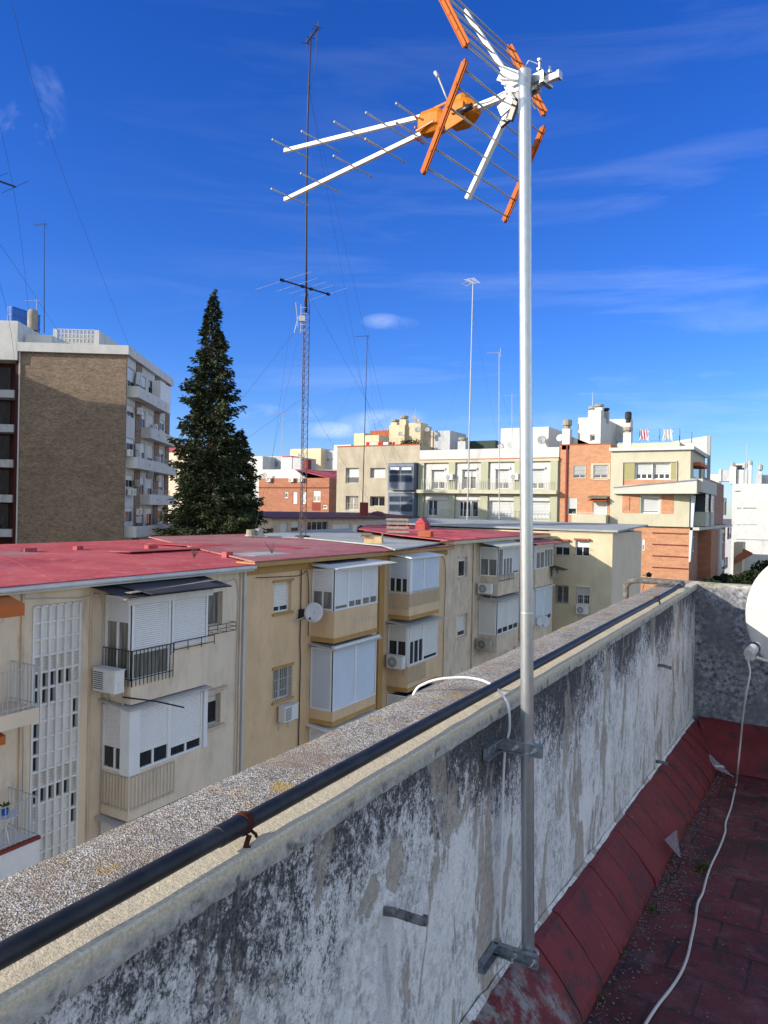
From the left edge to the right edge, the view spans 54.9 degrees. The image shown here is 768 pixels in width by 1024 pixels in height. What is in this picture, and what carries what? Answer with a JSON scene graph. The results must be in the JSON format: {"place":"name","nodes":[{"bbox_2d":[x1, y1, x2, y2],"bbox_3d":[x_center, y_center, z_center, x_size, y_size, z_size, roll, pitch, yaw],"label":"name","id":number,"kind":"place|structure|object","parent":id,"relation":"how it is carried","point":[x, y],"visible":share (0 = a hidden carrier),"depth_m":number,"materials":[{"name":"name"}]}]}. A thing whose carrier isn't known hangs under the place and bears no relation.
{"place":"outdoors","nodes":[
{"label":"outdoors","id":0,"kind":"place"},
{"bbox_2d":[0,809,19,843],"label":"balcony table","id":1,"kind":"object","parent":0,"point":[13,813],"visible":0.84,"depth_m":16.54,"materials":[{"name":"white metal"}]},
{"bbox_2d":[0,801,9,815],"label":"potted plant","id":2,"kind":"object","parent":1,"relation":"on","point":[3,810],"visible":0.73,"depth_m":16.56,"materials":[{"name":"blue plastic"}]},
{"bbox_2d":[7,306,18,314],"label":"blue crate","id":3,"kind":"object","parent":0,"point":[13,310],"visible":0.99,"depth_m":69.69,"materials":[{"name":"plastic"}]},
{"bbox_2d":[168,444,219,522],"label":"house","id":4,"kind":"structure","parent":0,"point":[172,485],"depth_m":132.28,"materials":[{"name":"beige paint"}]},
{"bbox_2d":[266,456,281,468],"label":"house","id":5,"kind":"structure","parent":0,"point":[277,462],"depth_m":153.22,"materials":[{"name":"grey paint"}]},
{"bbox_2d":[164,502,426,532],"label":"apartment block","id":6,"kind":"structure","parent":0,"point":[278,521],"depth_m":71.55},
{"bbox_2d":[307,521,326,529],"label":"window","id":7,"kind":"structure","parent":6,"relation":"in","point":[311,525],"depth_m":69.83,"materials":[{"name":"black glass"}]},
{"bbox_2d":[333,523,349,528],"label":"window","id":8,"kind":"structure","parent":6,"relation":"in","point":[345,525],"depth_m":73.59,"materials":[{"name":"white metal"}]},
{"bbox_2d":[330,335,406,501],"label":"aerial mast","id":9,"kind":"object","parent":6,"relation":"on","point":[365,414],"visible":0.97,"depth_m":81.94,"materials":[{"name":"metal"}]},
{"bbox_2d":[258,456,336,511],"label":"brick house","id":10,"kind":"structure","parent":0,"point":[282,494],"depth_m":118.15,"materials":[{"name":"orange brick"}]},
{"bbox_2d":[313,491,319,501],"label":"window","id":11,"kind":"structure","parent":10,"relation":"in","point":[316,494],"depth_m":115.61,"materials":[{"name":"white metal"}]},
{"bbox_2d":[290,448,329,476],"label":"house","id":12,"kind":"structure","parent":0,"point":[318,455],"depth_m":161.04,"materials":[{"name":"yellow paint"}]},
{"bbox_2d":[333,445,353,469],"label":"house","id":13,"kind":"structure","parent":0,"point":[335,460],"depth_m":150.87,"materials":[{"name":"white paint"}]},
{"bbox_2d":[0,0,767,518],"label":"sky","id":14,"kind":"structure","parent":0,"point":[162,118],"materials":[{"name":"blue"}]},
{"bbox_2d":[416,427,561,521],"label":"apartment block","id":15,"kind":"structure","parent":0,"point":[443,501],"depth_m":85.94,"materials":[{"name":"beige paint"}]},
{"bbox_2d":[428,500,436,515],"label":"window","id":16,"kind":"structure","parent":15,"relation":"in","point":[431,503],"depth_m":89.07,"materials":[{"name":"grey glass"}]},
{"bbox_2d":[433,470,443,488],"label":"window","id":17,"kind":"structure","parent":15,"relation":"in","point":[437,474],"depth_m":88.75,"materials":[{"name":"white metal"}]},
{"bbox_2d":[459,501,470,516],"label":"window","id":18,"kind":"structure","parent":15,"relation":"in","point":[463,504],"depth_m":87.01,"materials":[{"name":"glass"}]},
{"bbox_2d":[463,470,475,488],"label":"window","id":19,"kind":"structure","parent":15,"relation":"in","point":[472,473],"depth_m":86.63,"materials":[{"name":"white metal"}]},
{"bbox_2d":[472,501,477,516],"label":"window","id":20,"kind":"structure","parent":15,"relation":"in","point":[474,503],"depth_m":86.31,"materials":[{"name":"black glass"}]},
{"bbox_2d":[496,469,508,488],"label":"window","id":21,"kind":"structure","parent":15,"relation":"in","point":[506,471],"depth_m":84.62,"materials":[{"name":"white metal"}]},
{"bbox_2d":[491,501,513,516],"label":"window","id":22,"kind":"structure","parent":15,"relation":"in","point":[504,505],"depth_m":84.62,"materials":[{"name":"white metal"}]},
{"bbox_2d":[533,469,543,488],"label":"window","id":23,"kind":"structure","parent":15,"relation":"in","point":[538,474],"depth_m":82.56,"materials":[{"name":"white metal"}]},
{"bbox_2d":[533,501,549,516],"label":"window","id":24,"kind":"structure","parent":15,"relation":"in","point":[541,506],"depth_m":82.36,"materials":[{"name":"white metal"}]},
{"bbox_2d":[558,404,731,591],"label":"apartment block","id":25,"kind":"structure","parent":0,"point":[670,495],"depth_m":77.64,"materials":[{"name":"orange brick"}]},
{"bbox_2d":[568,498,576,514],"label":"window","id":26,"kind":"structure","parent":25,"relation":"in","point":[572,502],"depth_m":80.55,"materials":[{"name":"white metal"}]},
{"bbox_2d":[573,465,585,477],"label":"window","id":27,"kind":"structure","parent":25,"relation":"in","point":[579,470],"depth_m":80.10,"materials":[{"name":"white metal"}]},
{"bbox_2d":[593,502,606,514],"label":"window","id":28,"kind":"structure","parent":25,"relation":"in","point":[601,507],"depth_m":79.05,"materials":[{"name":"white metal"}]},
{"bbox_2d":[594,465,607,477],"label":"window","id":29,"kind":"structure","parent":25,"relation":"in","point":[600,471],"depth_m":79.03,"materials":[{"name":"white metal"}]},
{"bbox_2d":[635,463,652,478],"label":"window","id":30,"kind":"structure","parent":25,"relation":"in","point":[643,470],"depth_m":76.73,"materials":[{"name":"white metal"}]},
{"bbox_2d":[641,496,658,512],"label":"window","id":31,"kind":"structure","parent":25,"relation":"in","point":[649,504],"depth_m":76.39,"materials":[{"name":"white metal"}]},
{"bbox_2d":[653,463,669,478],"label":"window","id":32,"kind":"structure","parent":25,"relation":"in","point":[660,470],"depth_m":75.86,"materials":[{"name":"white metal"}]},
{"bbox_2d":[662,429,672,440],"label":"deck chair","id":33,"kind":"object","parent":25,"relation":"on","point":[670,432],"visible":1,"depth_m":76.52,"materials":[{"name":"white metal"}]},
{"bbox_2d":[693,462,700,478],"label":"side window","id":34,"kind":"structure","parent":25,"relation":"in","point":[696,471],"depth_m":78.19,"materials":[{"name":"blue glass"}]},
{"bbox_2d":[584,771,767,1023],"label":"floor","id":35,"kind":"structure","parent":0,"point":[733,968],"depth_m":3.21,"materials":[{"name":"tile"}]},
{"bbox_2d":[596,804,711,1004],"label":"weeds","id":36,"kind":"object","parent":35,"relation":"on","point":[700,867],"visible":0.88,"depth_m":3.70,"materials":[{"name":"plant"}]},
{"bbox_2d":[589,771,766,1023],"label":"paint chips","id":37,"kind":"object","parent":35,"relation":"on","point":[676,881],"visible":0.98,"depth_m":3.58,"materials":[{"name":"paint"}]},
{"bbox_2d":[744,566,767,663],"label":"satellite dish","id":38,"kind":"object","parent":35,"relation":"on","point":[756,613],"visible":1,"depth_m":5.65,"materials":[{"name":"metal"}]},
{"bbox_2d":[644,660,750,1023],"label":"dish cable","id":39,"kind":"object","parent":38,"relation":"hanging from","point":[660,1001],"visible":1,"depth_m":3.59,"materials":[{"name":"white plastic"}]},
{"bbox_2d":[723,519,731,523],"bbox_3d":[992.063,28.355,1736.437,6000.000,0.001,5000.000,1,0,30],"label":"ground","id":40,"kind":"structure","parent":0,"point":[727,521],"depth_m":2067.74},
{"bbox_2d":[0,320,40,543],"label":"apartment tower","id":41,"kind":"structure","parent":40,"relation":"on","point":[9,417],"depth_m":61.80,"materials":[{"name":"grey paint"}]},
{"bbox_2d":[0,504,8,528],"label":"balcony door","id":42,"kind":"structure","parent":41,"relation":"in","point":[4,508],"depth_m":62.76,"materials":[{"name":"black glass"}]},
{"bbox_2d":[0,436,9,459],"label":"balcony door","id":43,"kind":"structure","parent":41,"relation":"in","point":[4,440],"depth_m":62.75,"materials":[{"name":"black glass"}]},
{"bbox_2d":[0,470,9,494],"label":"balcony door","id":44,"kind":"structure","parent":41,"relation":"in","point":[4,474],"depth_m":62.76,"materials":[{"name":"black glass"}]},
{"bbox_2d":[0,367,10,389],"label":"balcony door","id":45,"kind":"structure","parent":41,"relation":"in","point":[5,373],"depth_m":62.72,"materials":[{"name":"black glass"}]},
{"bbox_2d":[0,401,10,423],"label":"balcony door","id":46,"kind":"structure","parent":41,"relation":"in","point":[5,406],"depth_m":62.73,"materials":[{"name":"black glass"}]},
{"bbox_2d":[27,309,37,331],"bbox_3d":[-30.652,-16.762,64.475,0.835,1.850,0.835,1,0,30],"label":"vent pipe","id":47,"kind":"object","parent":41,"relation":"on","point":[32,315],"visible":0.86,"depth_m":64.15,"materials":[{"name":"ceramic"}]},
{"bbox_2d":[16,329,177,543],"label":"apartment tower","id":48,"kind":"structure","parent":40,"relation":"on","point":[83,426],"depth_m":61.84,"materials":[{"name":"brown brick"}]},
{"bbox_2d":[32,219,46,332],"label":"aerial mast","id":49,"kind":"object","parent":48,"relation":"on","point":[44,272],"visible":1,"depth_m":69.92,"materials":[{"name":"metal"}]},
{"bbox_2d":[125,507,131,521],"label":"window","id":50,"kind":"structure","parent":48,"relation":"in","point":[128,510],"depth_m":64.14,"materials":[{"name":"white glass"}]},
{"bbox_2d":[126,437,132,452],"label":"window","id":51,"kind":"structure","parent":48,"relation":"in","point":[129,442],"depth_m":63.91,"materials":[{"name":"white glass"}]},
{"bbox_2d":[126,474,132,487],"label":"window","id":52,"kind":"structure","parent":48,"relation":"in","point":[129,478],"depth_m":64.24,"materials":[{"name":"white glass"}]},
{"bbox_2d":[127,404,133,418],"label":"window","id":53,"kind":"structure","parent":48,"relation":"in","point":[130,409],"depth_m":64.05,"materials":[{"name":"white glass"}]},
{"bbox_2d":[127,367,134,385],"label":"window","id":54,"kind":"structure","parent":48,"relation":"in","point":[131,373],"depth_m":64.11,"materials":[{"name":"white glass"}]},
{"bbox_2d":[146,507,151,524],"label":"window","id":55,"kind":"structure","parent":48,"relation":"in","point":[148,510],"depth_m":70.58,"materials":[{"name":"white glass"}]},
{"bbox_2d":[147,478,151,493],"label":"window","id":56,"kind":"structure","parent":48,"relation":"in","point":[149,481],"depth_m":70.75,"materials":[{"name":"white glass"}]},
{"bbox_2d":[147,444,152,459],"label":"window","id":57,"kind":"structure","parent":48,"relation":"in","point":[150,448],"depth_m":70.74,"materials":[{"name":"white glass"}]},
{"bbox_2d":[0,539,256,879],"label":"apartment block","id":58,"kind":"structure","parent":40,"relation":"on","point":[81,762],"depth_m":19.52,"materials":[{"name":"beige paint"}]},
{"bbox_2d":[0,0,129,391],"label":"beam aerial","id":59,"kind":"object","parent":58,"relation":"on","point":[12,185],"visible":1,"depth_m":35.60,"materials":[{"name":"metal"}]},
{"bbox_2d":[92,665,125,705],"bbox_3d":[-7.128,4.533,19.180,0.887,0.971,0.410,1,0,30],"label":"air conditioner","id":60,"kind":"object","parent":58,"relation":"on","point":[108,680],"visible":1,"depth_m":19.00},
{"bbox_2d":[207,694,216,724],"bbox_3d":[-5.722,6.260,23.222,0.060,0.970,1.330,1,0,30],"label":"window","id":61,"kind":"structure","parent":58,"relation":"in","point":[212,701],"depth_m":23.65,"materials":[{"name":"black glass"}]},
{"bbox_2d":[208,592,218,625],"bbox_3d":[-5.658,3.066,23.211,0.060,1.080,1.330,1,0,30],"label":"window","id":62,"kind":"structure","parent":58,"relation":"in","point":[213,600],"depth_m":23.61,"materials":[{"name":"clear glass"}]},
{"bbox_2d":[151,289,273,535],"bbox_3d":[-12.371,-0.499,49.762,8.392,29.155,8.855,1,0,30],"label":"conifer tree","id":63,"kind":"object","parent":40,"relation":"on","point":[201,509],"visible":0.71,"depth_m":49.02,"materials":[{"name":"green plant"}]},
{"bbox_2d":[217,428,265,531],"bbox_3d":[-10.246,4.115,51.901,3.940,19.998,4.566,1,0,30],"label":"conifer tree","id":64,"kind":"object","parent":40,"relation":"on","point":[248,472],"visible":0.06,"depth_m":51.77,"materials":[{"name":"green plant"}]},
{"bbox_2d":[244,456,274,497],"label":"house","id":65,"kind":"structure","parent":40,"relation":"on","point":[263,462],"depth_m":150.83,"materials":[{"name":"white paint"}]},
{"bbox_2d":[113,528,454,769],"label":"apartment block","id":66,"kind":"structure","parent":40,"relation":"on","point":[329,671],"depth_m":28.40,"materials":[{"name":"beige paint"}]},
{"bbox_2d":[271,662,293,705],"bbox_3d":[-3.701,6.144,26.542,0.270,1.320,1.220,1,0,30],"label":"window","id":67,"kind":"structure","parent":66,"relation":"in","point":[281,676],"depth_m":26.57,"materials":[{"name":"white metal"}]},
{"bbox_2d":[272,578,293,616],"bbox_3d":[-3.678,3.034,26.462,0.270,1.260,1.180,1,0,30],"label":"window","id":68,"kind":"structure","parent":66,"relation":"in","point":[281,597],"depth_m":26.57,"materials":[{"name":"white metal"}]},
{"bbox_2d":[278,701,298,730],"bbox_3d":[-3.448,7.347,26.506,0.390,0.925,0.845,1,0,30],"label":"air conditioner","id":69,"kind":"object","parent":66,"relation":"attached to","point":[288,712],"visible":1,"depth_m":26.29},
{"bbox_2d":[167,24,439,537],"bbox_3d":[-3.343,-13.120,72.299,36.983,29.605,57.896,1,0,-25],"label":"radio mast","id":70,"kind":"object","parent":66,"relation":"on","point":[303,319],"visible":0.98,"depth_m":41.87,"materials":[{"name":"metal"}]},
{"bbox_2d":[293,602,322,622],"bbox_3d":[-2.742,3.671,26.862,1.054,0.725,0.568,1,0,-13],"label":"satellite dish","id":71,"kind":"object","parent":66,"relation":"attached to","point":[313,612],"visible":1,"depth_m":27.02,"materials":[{"name":"metal"}]},
{"bbox_2d":[360,533,383,542],"bbox_3d":[-0.628,1.261,36.136,1.091,0.521,0.742,1,0,13],"label":"chimney","id":72,"kind":"object","parent":66,"relation":"on","point":[368,538],"visible":0.95,"depth_m":36.09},
{"bbox_2d":[386,653,405,675],"bbox_3d":[0.539,6.786,32.678,0.845,0.925,0.390,1,0,30],"label":"air conditioner","id":73,"kind":"object","parent":66,"relation":"attached to","point":[395,661],"visible":1,"depth_m":32.52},
{"bbox_2d":[326,450,333,469],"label":"house","id":74,"kind":"structure","parent":40,"relation":"on","point":[329,459],"depth_m":161.21,"materials":[{"name":"grey paint"}]},
{"bbox_2d":[0,580,716,1023],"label":"parapet wall","id":75,"kind":"structure","parent":40,"relation":"on","point":[282,920],"depth_m":1.91,"materials":[{"name":"paint"}]},
{"bbox_2d":[0,577,684,970],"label":"roof pipe","id":76,"kind":"object","parent":75,"relation":"on","point":[30,939],"visible":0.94,"depth_m":1.30,"materials":[{"name":"black plastic"}]},
{"bbox_2d":[383,906,427,926],"bbox_3d":[0.045,0.940,1.720,0.114,0.038,0.020,1,0,8],"label":"iron stub","id":77,"kind":"object","parent":75,"relation":"attached to","point":[407,916],"visible":0.98,"depth_m":1.71,"materials":[{"name":"grey metal"}]},
{"bbox_2d":[412,676,512,963],"bbox_3d":[0.246,1.000,2.409,0.362,0.919,0.066,1,0,14],"label":"antenna cable","id":78,"kind":"object","parent":75,"relation":"attached to","point":[503,777],"visible":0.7,"depth_m":2.36,"materials":[{"name":"white plastic"}]},
{"bbox_2d":[479,940,538,974],"bbox_3d":[0.385,1.383,2.300,0.208,0.040,0.112,1,0,-7],"label":"wall bracket","id":79,"kind":"object","parent":75,"relation":"attached to","point":[507,952],"depth_m":2.30,"materials":[{"name":"metal"}]},
{"bbox_2d":[483,737,542,760],"bbox_3d":[0.392,0.735,2.300,0.201,0.040,0.109,1,0,-10],"label":"wall bracket","id":80,"kind":"object","parent":75,"relation":"attached to","point":[494,748],"depth_m":2.29,"materials":[{"name":"metal"}]},
{"bbox_2d":[518,67,534,951],"bbox_3d":[0.445,0.001,2.309,0.113,2.741,0.041,1,0,-13],"label":"antenna pole","id":81,"kind":"object","parent":80,"relation":"attached to","point":[526,483],"visible":1,"depth_m":2.29,"materials":[{"name":"silver metal"}]},
{"bbox_2d":[271,0,562,222],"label":"tv antenna","id":82,"kind":"object","parent":81,"relation":"attached to","point":[460,111],"visible":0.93,"depth_m":2.46,"materials":[{"name":"orange metal"}]},
{"bbox_2d":[336,415,433,515],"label":"apartment block","id":83,"kind":"structure","parent":40,"relation":"on","point":[381,494],"depth_m":93.05,"materials":[{"name":"paint"}]},
{"bbox_2d":[347,468,358,482],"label":"window","id":84,"kind":"structure","parent":83,"relation":"in","point":[354,472],"depth_m":94.91,"materials":[{"name":"white metal"}]},
{"bbox_2d":[347,496,358,509],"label":"window","id":85,"kind":"structure","parent":83,"relation":"in","point":[350,499],"depth_m":94.98,"materials":[{"name":"white metal"}]},
{"bbox_2d":[371,496,384,505],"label":"window","id":86,"kind":"structure","parent":83,"relation":"in","point":[376,500],"depth_m":93.05,"materials":[{"name":"brown metal"}]},
{"bbox_2d":[372,468,384,477],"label":"window","id":87,"kind":"structure","parent":83,"relation":"in","point":[375,474],"depth_m":93.05,"materials":[{"name":"white metal"}]},
{"bbox_2d":[359,525,563,680],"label":"apartment block","id":88,"kind":"structure","parent":40,"relation":"on","point":[474,559],"depth_m":42.19,"materials":[{"name":"beige paint"}]},
{"bbox_2d":[386,518,408,533],"bbox_3d":[0.796,0.819,43.260,1.360,0.884,0.660,1,0,0],"label":"wooden pallet","id":89,"kind":"object","parent":88,"relation":"on","point":[388,523],"visible":0.96,"depth_m":43.26,"materials":[{"name":"brown wood"}]},
{"bbox_2d":[415,517,429,529],"bbox_3d":[2.539,0.756,48.714,0.765,0.850,0.765,1,0,30],"label":"roof cowl","id":90,"kind":"object","parent":88,"relation":"on","point":[422,523],"visible":1,"depth_m":48.45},
{"bbox_2d":[418,531,433,536],"bbox_3d":[2.242,1.179,39.789,0.760,0.295,0.400,1,0,30],"label":"brick pile","id":91,"kind":"object","parent":88,"relation":"on","point":[425,533],"visible":1,"depth_m":39.63,"materials":[{"name":"brick"}]},
{"bbox_2d":[457,611,468,639],"bbox_3d":[4.240,6.180,40.433,0.270,1.410,1.460,1,0,30],"label":"window","id":92,"kind":"structure","parent":88,"relation":"in","point":[461,616],"depth_m":40.63,"materials":[{"name":"white metal"}]},
{"bbox_2d":[458,555,468,579],"bbox_3d":[4.254,2.995,40.335,0.270,1.280,1.360,1,0,30],"label":"window","id":93,"kind":"structure","parent":88,"relation":"in","point":[461,572],"depth_m":40.55,"materials":[{"name":"white metal"}]},
{"bbox_2d":[477,638,491,653],"bbox_3d":[5.667,7.637,41.742,0.845,0.925,0.390,1,0,30],"label":"air conditioner","id":94,"kind":"object","parent":88,"relation":"attached to","point":[484,644],"visible":1,"depth_m":41.59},
{"bbox_2d":[478,583,492,598],"bbox_3d":[5.731,4.488,41.731,0.845,0.925,0.390,1,0,30],"label":"air conditioner","id":95,"kind":"object","parent":88,"relation":"attached to","point":[485,588],"visible":1,"depth_m":41.57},
{"bbox_2d":[536,615,548,627],"bbox_3d":[10.052,7.093,47.699,1.066,0.922,0.655,1,0,51],"label":"satellite dish","id":96,"kind":"object","parent":88,"relation":"attached to","point":[542,621],"visible":0.98,"depth_m":47.59,"materials":[{"name":"metal"}]},
{"bbox_2d":[362,518,647,634],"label":"wing building","id":97,"kind":"structure","parent":40,"relation":"on","point":[601,562],"depth_m":52.52,"materials":[{"name":"beige paint"}]},
{"bbox_2d":[416,278,511,519],"bbox_3d":[8.203,-9.367,67.228,7.817,20.031,12.780,1,0,14],"label":"aerial mast","id":98,"kind":"object","parent":97,"relation":"on","point":[469,403],"visible":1,"depth_m":61.94,"materials":[{"name":"metal"}]},
{"bbox_2d":[491,348,515,518],"bbox_3d":[11.863,-6.754,66.860,1.342,14.782,8.238,1,0,42],"label":"aerial mast","id":99,"kind":"object","parent":97,"relation":"on","point":[499,429],"visible":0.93,"depth_m":63.95,"materials":[{"name":"metal"}]},
{"bbox_2d":[555,541,569,554],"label":"window","id":100,"kind":"structure","parent":97,"relation":"in","point":[559,548],"depth_m":52.76,"materials":[{"name":"black glass"}]},
{"bbox_2d":[556,585,568,603],"bbox_3d":[12.721,5.852,52.670,0.893,1.248,0.240,1,0,30],"label":"window","id":101,"kind":"structure","parent":97,"relation":"in","point":[562,591],"depth_m":52.71,"materials":[{"name":"white glass"}]},
{"bbox_2d":[576,605,588,614],"bbox_3d":[13.863,7.002,51.657,0.845,0.925,0.390,1,0,30],"label":"air conditioner","id":102,"kind":"object","parent":97,"relation":"attached to","point":[582,609],"visible":0.99,"depth_m":51.51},
{"bbox_2d":[576,541,589,555],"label":"window","id":103,"kind":"structure","parent":97,"relation":"in","point":[581,546],"depth_m":52.08,"materials":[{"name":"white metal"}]},
{"bbox_2d":[575,585,590,605],"bbox_3d":[13.996,5.861,51.924,1.055,1.391,0.270,1,0,30],"label":"window","id":104,"kind":"structure","parent":97,"relation":"in","point":[582,592],"depth_m":51.96,"materials":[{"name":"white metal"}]},
{"bbox_2d":[693,577,721,582],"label":"broadleaf tree","id":105,"kind":"object","parent":40,"relation":"on","point":[707,579],"visible":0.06,"depth_m":70.16,"materials":[{"name":"green plant"}]},
{"bbox_2d":[712,573,737,582],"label":"broadleaf tree","id":106,"kind":"object","parent":40,"relation":"on","point":[722,577],"visible":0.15,"depth_m":78.37,"materials":[{"name":"green plant"}]},
{"bbox_2d":[725,527,730,574],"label":"distant house","id":107,"kind":"structure","parent":40,"relation":"on","point":[728,551],"depth_m":169.31,"materials":[{"name":"grey paint"}]},
{"bbox_2d":[693,581,767,779],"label":"end wall","id":108,"kind":"structure","parent":40,"relation":"on","point":[722,641],"depth_m":6.38,"materials":[{"name":"paint"}]},
{"bbox_2d":[727,569,761,584],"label":"broadleaf tree","id":109,"kind":"object","parent":40,"relation":"on","point":[748,577],"visible":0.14,"depth_m":70.70,"materials":[{"name":"green plant"}]},
{"bbox_2d":[745,554,767,570],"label":"garden wall","id":110,"kind":"structure","parent":40,"relation":"on","point":[751,560],"depth_m":116.41,"materials":[{"name":"white paint"}]},
{"bbox_2d":[750,560,767,571],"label":"broadleaf tree","id":111,"kind":"object","parent":40,"relation":"on","point":[762,566],"visible":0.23,"depth_m":83.38,"materials":[{"name":"green plant"}]},
{"bbox_2d":[710,460,767,574],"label":"house","id":112,"kind":"structure","parent":0,"point":[749,513],"depth_m":136.73,"materials":[{"name":"grey paint"}]},
{"bbox_2d":[733,539,752,574],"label":"house","id":113,"kind":"structure","parent":0,"point":[741,553],"depth_m":112.00,"materials":[{"name":"concrete"}]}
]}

